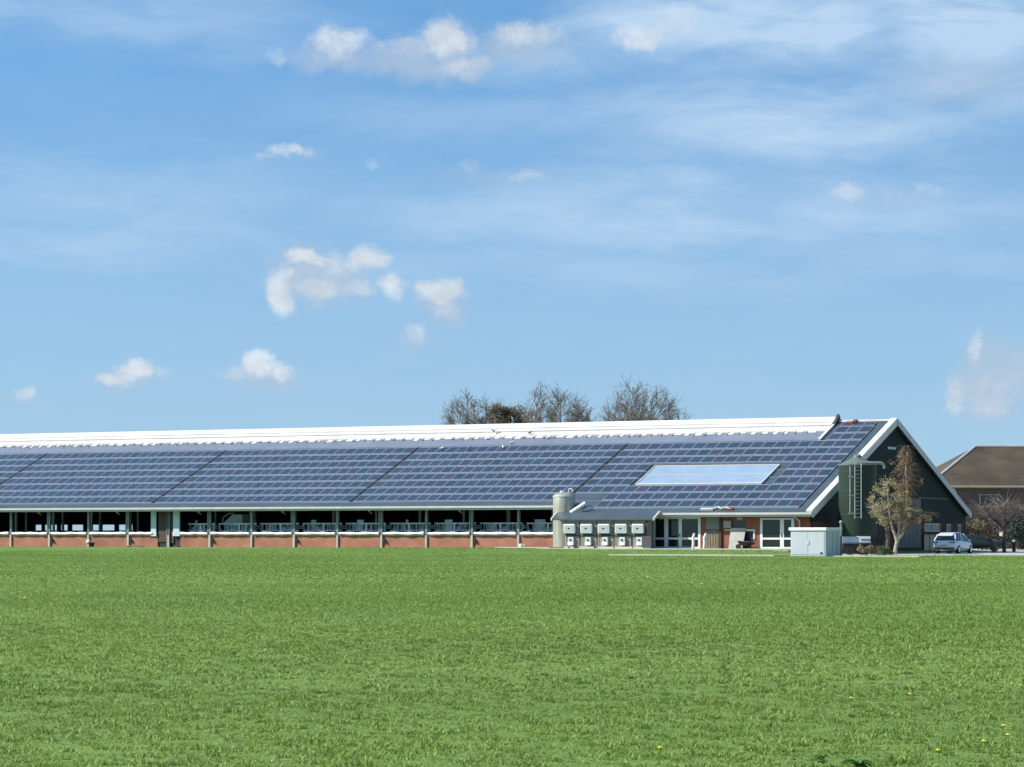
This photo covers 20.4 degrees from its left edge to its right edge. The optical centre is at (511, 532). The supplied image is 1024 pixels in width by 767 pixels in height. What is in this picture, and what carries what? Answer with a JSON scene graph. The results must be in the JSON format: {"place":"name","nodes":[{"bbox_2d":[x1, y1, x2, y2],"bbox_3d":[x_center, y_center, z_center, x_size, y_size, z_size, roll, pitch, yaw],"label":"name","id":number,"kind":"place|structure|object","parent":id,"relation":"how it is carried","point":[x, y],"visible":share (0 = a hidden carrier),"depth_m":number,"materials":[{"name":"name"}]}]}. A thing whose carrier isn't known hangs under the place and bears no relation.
{"place":"outdoors","nodes":[
{"label":"outdoors","id":0,"kind":"place"},
{"bbox_2d":[222,513,249,531],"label":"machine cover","id":1,"kind":"object","parent":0,"point":[238,519],"visible":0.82,"depth_m":249.10,"materials":[{"name":"metal"}]},
{"bbox_2d":[0,547,1023,766],"bbox_3d":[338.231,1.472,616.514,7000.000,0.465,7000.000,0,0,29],"label":"grass field","id":2,"kind":"structure","parent":0,"point":[650,761],"depth_m":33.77,"materials":[{"name":"green plant"}]},
{"bbox_2d":[86,539,94,546],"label":"black tub","id":3,"kind":"object","parent":2,"relation":"on","point":[89,543],"visible":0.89,"depth_m":252.77,"materials":[{"name":"plastic"}]},
{"bbox_2d":[437,387,510,424],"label":"bare tree","id":4,"kind":"object","parent":2,"relation":"on","point":[466,418],"visible":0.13,"depth_m":319.08,"materials":[{"name":"brown plant"}]},
{"bbox_2d":[0,414,971,550],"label":"cattle barn","id":5,"kind":"structure","parent":2,"relation":"on","point":[767,483],"depth_m":243.30,"materials":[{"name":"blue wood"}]},
{"bbox_2d":[158,511,180,546],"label":"barn door","id":6,"kind":"structure","parent":5,"relation":"in","point":[162,515],"depth_m":249.87,"materials":[{"name":"brown wood"}]},
{"bbox_2d":[653,517,700,547],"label":"glazed door","id":7,"kind":"structure","parent":5,"relation":"in","point":[668,532],"depth_m":224.09,"materials":[{"name":"white paint"}]},
{"bbox_2d":[706,517,718,529],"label":"upper door","id":8,"kind":"structure","parent":5,"relation":"in","point":[712,523],"depth_m":222.57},
{"bbox_2d":[706,530,718,548],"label":"slatted door","id":9,"kind":"structure","parent":5,"relation":"in","point":[712,537],"depth_m":222.57,"materials":[{"name":"beige wood"}]},
{"bbox_2d":[760,518,793,548],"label":"glazed door","id":10,"kind":"structure","parent":5,"relation":"in","point":[775,533],"depth_m":219.98,"materials":[{"name":"white paint"}]},
{"bbox_2d":[897,498,920,547],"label":"sliding door","id":11,"kind":"structure","parent":5,"relation":"in","point":[913,540],"depth_m":236.98,"materials":[{"name":"grey metal"}]},
{"bbox_2d":[923,535,936,550],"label":"gable door","id":12,"kind":"structure","parent":5,"relation":"in","point":[928,540],"depth_m":240.18,"materials":[{"name":"grey metal"}]},
{"bbox_2d":[924,523,939,531],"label":"window","id":13,"kind":"structure","parent":5,"relation":"in","point":[932,527],"depth_m":241.18,"materials":[{"name":"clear glass"}]},
{"bbox_2d":[946,524,950,531],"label":"window","id":14,"kind":"structure","parent":5,"relation":"in","point":[948,526],"depth_m":244.68,"materials":[{"name":"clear glass"}]},
{"bbox_2d":[486,402,552,423],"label":"leafy tree","id":15,"kind":"object","parent":2,"relation":"on","point":[506,413],"visible":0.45,"depth_m":311.04,"materials":[{"name":"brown plant"}]},
{"bbox_2d":[495,547,552,547],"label":"concrete slab","id":16,"kind":"structure","parent":2,"relation":"on","point":[523,547],"depth_m":230.23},
{"bbox_2d":[516,380,599,422],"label":"bare tree","id":17,"kind":"object","parent":2,"relation":"on","point":[577,413],"visible":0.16,"depth_m":325.24,"materials":[{"name":"grey plant"}]},
{"bbox_2d":[553,488,574,547],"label":"steel tank","id":18,"kind":"object","parent":2,"relation":"on","point":[563,501],"visible":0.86,"depth_m":227.66,"materials":[{"name":"metal"}]},
{"bbox_2d":[551,501,659,548],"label":"lean to","id":19,"kind":"object","parent":2,"relation":"on","point":[595,519],"visible":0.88,"depth_m":224.72,"materials":[{"name":"metal"}]},
{"bbox_2d":[563,524,575,534],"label":"inverter","id":20,"kind":"object","parent":19,"relation":"attached to","point":[569,529],"visible":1,"depth_m":226.07,"materials":[{"name":"white plastic"}]},
{"bbox_2d":[568,537,574,544],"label":"isolator box","id":21,"kind":"object","parent":19,"relation":"attached to","point":[571,540],"visible":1,"depth_m":226.05,"materials":[{"name":"white paint"}]},
{"bbox_2d":[580,524,592,534],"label":"inverter","id":22,"kind":"object","parent":19,"relation":"attached to","point":[586,529],"visible":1,"depth_m":225.34,"materials":[{"name":"white plastic"}]},
{"bbox_2d":[585,537,591,544],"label":"isolator box","id":23,"kind":"object","parent":19,"relation":"attached to","point":[588,540],"visible":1,"depth_m":225.32,"materials":[{"name":"white paint"}]},
{"bbox_2d":[598,524,609,534],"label":"inverter","id":24,"kind":"object","parent":19,"relation":"attached to","point":[603,529],"visible":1,"depth_m":224.61,"materials":[{"name":"white plastic"}]},
{"bbox_2d":[602,537,608,544],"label":"isolator box","id":25,"kind":"object","parent":19,"relation":"attached to","point":[605,540],"visible":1,"depth_m":224.59,"materials":[{"name":"white paint"}]},
{"bbox_2d":[615,524,627,534],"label":"inverter","id":26,"kind":"object","parent":19,"relation":"attached to","point":[621,529],"visible":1,"depth_m":223.85,"materials":[{"name":"white plastic"}]},
{"bbox_2d":[619,537,625,544],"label":"isolator box","id":27,"kind":"object","parent":19,"relation":"attached to","point":[622,540],"visible":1,"depth_m":223.87,"materials":[{"name":"white paint"}]},
{"bbox_2d":[632,523,643,534],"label":"inverter","id":28,"kind":"object","parent":19,"relation":"attached to","point":[637,528],"visible":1,"depth_m":223.17,"materials":[{"name":"white plastic"}]},
{"bbox_2d":[636,537,641,544],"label":"isolator box","id":29,"kind":"object","parent":19,"relation":"attached to","point":[639,541],"visible":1,"depth_m":223.11,"materials":[{"name":"white paint"}]},
{"bbox_2d":[536,548,790,551],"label":"apron","id":30,"kind":"object","parent":2,"relation":"on","point":[787,550],"visible":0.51,"depth_m":221.66,"materials":[{"name":"concrete"}]},
{"bbox_2d":[692,533,694,547],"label":"bent pipe post","id":31,"kind":"object","parent":2,"relation":"on","point":[693,541],"visible":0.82,"depth_m":222.19,"materials":[{"name":"white metal"}]},
{"bbox_2d":[703,533,706,547],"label":"bent pipe post","id":32,"kind":"object","parent":2,"relation":"on","point":[704,540],"visible":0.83,"depth_m":221.73,"materials":[{"name":"white metal"}]},
{"bbox_2d":[728,528,745,548],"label":"leaning board","id":33,"kind":"object","parent":2,"relation":"on","point":[737,535],"visible":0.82,"depth_m":221.28,"materials":[{"name":"white wood"}]},
{"bbox_2d":[736,541,757,548],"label":"wheelbarrow","id":34,"kind":"object","parent":2,"relation":"on","point":[744,543],"visible":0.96,"depth_m":220.23,"materials":[{"name":"black plastic"}]},
{"bbox_2d":[789,528,841,555],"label":"electricity kiosk","id":35,"kind":"object","parent":2,"relation":"on","point":[815,541],"visible":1,"depth_m":201.39,"materials":[{"name":"white paint"}]},
{"bbox_2d":[792,532,807,554],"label":"door","id":36,"kind":"structure","parent":35,"relation":"in","point":[799,539],"depth_m":201.61,"materials":[{"name":"white paint"}]},
{"bbox_2d":[807,532,823,554],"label":"door","id":37,"kind":"structure","parent":35,"relation":"in","point":[815,541],"depth_m":201.02,"materials":[{"name":"white paint"}]},
{"bbox_2d":[812,754,829,763],"bbox_3d":[2.191,1.596,19.996,0.157,0.074,0.122,0,0,-38],"label":"dock plant","id":38,"kind":"object","parent":2,"relation":"on","point":[821,757],"visible":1,"depth_m":19.98,"materials":[{"name":"green plant"}]},
{"bbox_2d":[839,520,842,555],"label":"vent pipe","id":39,"kind":"object","parent":2,"relation":"on","point":[840,521],"visible":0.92,"depth_m":203.67,"materials":[{"name":"grey metal"}]},
{"bbox_2d":[842,758,871,766],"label":"dock plant","id":40,"kind":"object","parent":2,"relation":"on","point":[860,763],"visible":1,"depth_m":19.51,"materials":[{"name":"green plant"}]},
{"bbox_2d":[856,544,875,554],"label":"shrub","id":41,"kind":"object","parent":2,"relation":"on","point":[862,549],"visible":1,"depth_m":206.81,"materials":[{"name":"brown plant"}]},
{"bbox_2d":[870,544,883,554],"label":"shrub","id":42,"kind":"object","parent":2,"relation":"on","point":[874,549],"visible":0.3,"depth_m":210.90,"materials":[{"name":"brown plant"}]},
{"bbox_2d":[875,546,894,554],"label":"shrub","id":43,"kind":"object","parent":2,"relation":"on","point":[882,551],"visible":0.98,"depth_m":208.97,"materials":[{"name":"green plant"}]},
{"bbox_2d":[882,520,890,554],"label":"ivy stem","id":44,"kind":"object","parent":2,"relation":"on","point":[887,540],"visible":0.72,"depth_m":213.41,"materials":[{"name":"brown plant"}]},
{"bbox_2d":[863,444,940,554],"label":"birch tree","id":45,"kind":"object","parent":2,"relation":"on","point":[906,508],"visible":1,"depth_m":211.88,"materials":[{"name":"brown plant"}]},
{"bbox_2d":[966,516,986,536],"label":"shrub","id":46,"kind":"object","parent":2,"relation":"on","point":[973,530],"visible":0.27,"depth_m":261.33,"materials":[{"name":"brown plant"}]},
{"bbox_2d":[936,445,1023,548],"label":"brick farmhouse","id":47,"kind":"object","parent":2,"relation":"on","point":[984,471],"visible":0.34,"depth_m":291.75,"materials":[{"name":"tile"}]},
{"bbox_2d":[966,519,997,539],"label":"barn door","id":48,"kind":"structure","parent":47,"relation":"in","point":[969,520],"depth_m":290.43,"materials":[{"name":"brown wood"}]},
{"bbox_2d":[979,494,998,506],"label":"window","id":49,"kind":"structure","parent":47,"relation":"in","point":[984,497],"depth_m":290.50,"materials":[{"name":"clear glass"}]},
{"bbox_2d":[969,519,1006,549],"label":"shrub","id":50,"kind":"object","parent":2,"relation":"on","point":[992,531],"visible":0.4,"depth_m":269.44,"materials":[{"name":"brown plant"}]},
{"bbox_2d":[990,543,997,552],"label":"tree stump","id":51,"kind":"object","parent":2,"relation":"on","point":[994,548],"visible":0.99,"depth_m":232.84,"materials":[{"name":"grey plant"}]},
{"bbox_2d":[0,0,1023,529],"label":"sky","id":52,"kind":"structure","parent":0,"point":[215,214],"materials":[{"name":"blue"}]},
{"bbox_2d":[597,373,690,421],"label":"bare tree","id":53,"kind":"object","parent":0,"point":[633,415],"visible":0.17,"depth_m":317.21,"materials":[{"name":"grey plant"}]},
{"bbox_2d":[608,554,789,555],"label":"concrete path","id":54,"kind":"structure","parent":0,"point":[693,555],"depth_m":205.82,"materials":[{"name":"grey concrete"}]},
{"bbox_2d":[833,556,928,556],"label":"paved strip","id":55,"kind":"object","parent":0,"point":[882,556],"visible":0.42,"depth_m":195.48,"materials":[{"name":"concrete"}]},
{"bbox_2d":[842,549,1023,555],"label":"farm yard","id":56,"kind":"structure","parent":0,"point":[1017,552],"depth_m":224.04,"materials":[{"name":"concrete"}]},
{"bbox_2d":[842,536,877,554],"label":"flat trailer","id":57,"kind":"object","parent":56,"relation":"on","point":[850,545],"visible":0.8,"depth_m":211.40,"materials":[{"name":"white paint"}]},
{"bbox_2d":[838,451,885,552],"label":"feed silo","id":58,"kind":"object","parent":56,"relation":"on","point":[857,472],"visible":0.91,"depth_m":218.56,"materials":[{"name":"green plastic"}]},
{"bbox_2d":[933,532,972,553],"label":"parked car","id":59,"kind":"object","parent":56,"relation":"on","point":[956,542],"visible":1,"depth_m":222.32,"materials":[{"name":"white paint"}]},
{"bbox_2d":[966,535,1001,549],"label":"parked car","id":60,"kind":"object","parent":56,"relation":"on","point":[979,542],"visible":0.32,"depth_m":251.07,"materials":[{"name":"paint"}]},
{"bbox_2d":[968,489,1023,552],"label":"bare tree","id":61,"kind":"object","parent":56,"relation":"on","point":[1007,520],"visible":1,"depth_m":231.92,"materials":[{"name":"brown plant"}]},
{"bbox_2d":[1002,511,1023,549],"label":"shrub","id":62,"kind":"object","parent":56,"relation":"on","point":[1016,526],"visible":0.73,"depth_m":264.65,"materials":[{"name":"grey plant"}]},
{"bbox_2d":[1012,540,1015,551],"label":"bollard","id":63,"kind":"object","parent":56,"relation":"on","point":[1013,545],"visible":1,"depth_m":245.89,"materials":[{"name":"black plastic"}]}
]}

